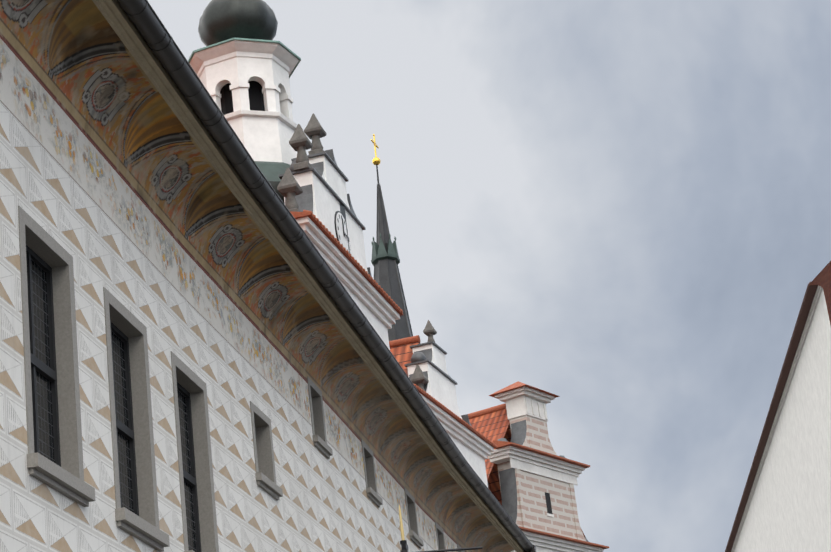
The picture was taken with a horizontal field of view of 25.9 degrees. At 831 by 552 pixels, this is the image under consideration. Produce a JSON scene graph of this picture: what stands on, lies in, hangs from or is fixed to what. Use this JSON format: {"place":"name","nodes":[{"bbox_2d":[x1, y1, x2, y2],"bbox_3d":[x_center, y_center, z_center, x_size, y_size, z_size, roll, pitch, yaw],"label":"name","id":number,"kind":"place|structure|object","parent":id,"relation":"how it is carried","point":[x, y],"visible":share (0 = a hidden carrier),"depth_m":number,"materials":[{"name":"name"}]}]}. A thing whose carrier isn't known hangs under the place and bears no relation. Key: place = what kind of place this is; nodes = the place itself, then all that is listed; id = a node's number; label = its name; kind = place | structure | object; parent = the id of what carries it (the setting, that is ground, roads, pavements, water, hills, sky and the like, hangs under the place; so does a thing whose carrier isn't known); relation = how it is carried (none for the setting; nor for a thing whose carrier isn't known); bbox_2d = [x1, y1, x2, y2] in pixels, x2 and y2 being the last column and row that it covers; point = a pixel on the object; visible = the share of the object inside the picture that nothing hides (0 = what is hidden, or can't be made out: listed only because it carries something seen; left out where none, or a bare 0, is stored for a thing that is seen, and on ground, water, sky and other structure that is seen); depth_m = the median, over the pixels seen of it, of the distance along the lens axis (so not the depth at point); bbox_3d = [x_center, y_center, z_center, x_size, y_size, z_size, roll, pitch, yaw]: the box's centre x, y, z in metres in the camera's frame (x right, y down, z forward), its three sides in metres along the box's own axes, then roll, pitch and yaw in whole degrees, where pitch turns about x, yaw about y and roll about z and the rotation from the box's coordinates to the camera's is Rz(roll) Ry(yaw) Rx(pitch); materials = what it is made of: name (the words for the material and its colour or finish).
{"place":"outdoors","nodes":[
{"label":"outdoors","id":0,"kind":"place"},
{"bbox_2d":[277,113,402,349],"bbox_3d":[-1.420,-0.257,32.593,0.900,5.500,5.820,-11,-20,12],"label":"gable","id":1,"kind":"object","parent":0,"point":[311,187],"visible":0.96,"depth_m":32.40,"materials":[{"name":"paint"}]},
{"bbox_2d":[371,134,412,340],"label":"church spire","id":2,"kind":"structure","parent":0,"point":[385,261],"depth_m":82.64,"materials":[{"name":"metal"}]},
{"bbox_2d":[389,335,420,347],"bbox_3d":[-3.231,2.262,44.800,7.050,0.200,0.200,-13,-21,15],"label":"roof ridge tile","id":3,"kind":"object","parent":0,"point":[404,341],"depth_m":43.90,"materials":[{"name":"orange tile"}]},
{"bbox_2d":[404,320,496,486],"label":"white gable","id":4,"kind":"structure","parent":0,"point":[433,381],"depth_m":43.28,"materials":[{"name":"paint"}]},
{"bbox_2d":[469,409,509,479],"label":"wing roof","id":5,"kind":"structure","parent":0,"point":[491,427],"depth_m":55.52,"materials":[{"name":"orange tile"}]},
{"bbox_2d":[148,0,830,551],"label":"sky","id":6,"kind":"structure","parent":0,"point":[617,210],"materials":[{"name":"grey"}]},
{"bbox_2d":[487,423,585,537],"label":"roof","id":7,"kind":"structure","parent":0,"point":[493,484],"depth_m":57.45,"materials":[{"name":"brown tile"}]},
{"bbox_2d":[468,403,505,418],"bbox_3d":[-1.817,5.609,58.809,11.980,0.220,0.220,-19,-23,30],"label":"roof ridge tile","id":8,"kind":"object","parent":7,"relation":"on","point":[487,411],"depth_m":56.28,"materials":[{"name":"tile"}]},
{"bbox_2d":[488,381,608,551],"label":"gable","id":9,"kind":"structure","parent":7,"relation":"attached to","point":[538,475],"depth_m":54.62,"materials":[{"name":"paint"}]},
{"bbox_3d":[-1.521,2.577,43.157,6.303,7.120,9.600,-9,-20,7],"label":"roof","id":10,"kind":"object","parent":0,"visible":0},
{"bbox_2d":[390,342,418,375],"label":"tiled roof","id":11,"kind":"structure","parent":10,"relation":"on","point":[402,354],"depth_m":43.61,"materials":[{"name":"orange tile"}]},
{"bbox_3d":[-5.473,0.367,31.942,7.284,4.000,3.527,-9,-20,7],"label":"gable clock","id":12,"kind":"object","parent":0,"visible":0},
{"bbox_3d":[-3.210,-0.211,34.980,6.100,7.120,8.000,-9,-20,7],"label":"roof","id":13,"kind":"object","parent":12,"relation":"attached to","visible":0},
{"bbox_2d":[188,0,349,252],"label":"lantern turret","id":14,"kind":"object","parent":13,"relation":"on","point":[243,64],"visible":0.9,"depth_m":33.44,"materials":[{"name":"white paint"}]},
{"label":"ground","id":15,"kind":"structure","parent":0,"visible":0},
{"bbox_2d":[0,35,457,551],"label":"facade wall","id":16,"kind":"structure","parent":15,"relation":"on","point":[67,187],"depth_m":19.80,"materials":[{"name":"beige paint"}]},
{"bbox_2d":[0,0,340,377],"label":"painted cove eave","id":17,"kind":"object","parent":16,"relation":"on","point":[79,60],"visible":0.98,"depth_m":20.58,"materials":[{"name":"paint"}]},
{"bbox_2d":[18,206,464,551],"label":"windows","id":18,"kind":"structure","parent":16,"relation":"attached to","point":[54,429],"depth_m":18.86,"materials":[{"name":"stone"}]},
{"bbox_2d":[305,333,513,551],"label":"painted cove eave","id":19,"kind":"object","parent":16,"relation":"attached to","point":[358,399],"visible":0.88,"depth_m":33.46,"materials":[{"name":"paint"}]},
{"bbox_2d":[92,0,535,551],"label":"eave and gutter","id":20,"kind":"object","parent":19,"relation":"attached to","point":[143,34],"visible":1,"depth_m":23.37,"materials":[{"name":"metal"}]},
{"bbox_2d":[399,505,482,551],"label":"street lamp","id":21,"kind":"object","parent":15,"relation":"on","point":[403,544],"visible":1,"depth_m":15.74,"materials":[{"name":"metal"}]},
{"bbox_2d":[725,285,830,551],"bbox_3d":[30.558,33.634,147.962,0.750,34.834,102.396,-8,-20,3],"label":"house across street","id":22,"kind":"structure","parent":15,"relation":"on","point":[785,504],"depth_m":125.25,"materials":[{"name":"white paint"}]},
{"bbox_2d":[725,281,810,550],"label":"house tile ends","id":23,"kind":"object","parent":22,"relation":"attached to","point":[771,403],"visible":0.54,"depth_m":129.52,"materials":[{"name":"brown tile"}]},
{"bbox_2d":[809,261,830,324],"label":"house roof","id":24,"kind":"structure","parent":22,"relation":"on","point":[822,278],"depth_m":110.23,"materials":[{"name":"brown tile"}]}
]}

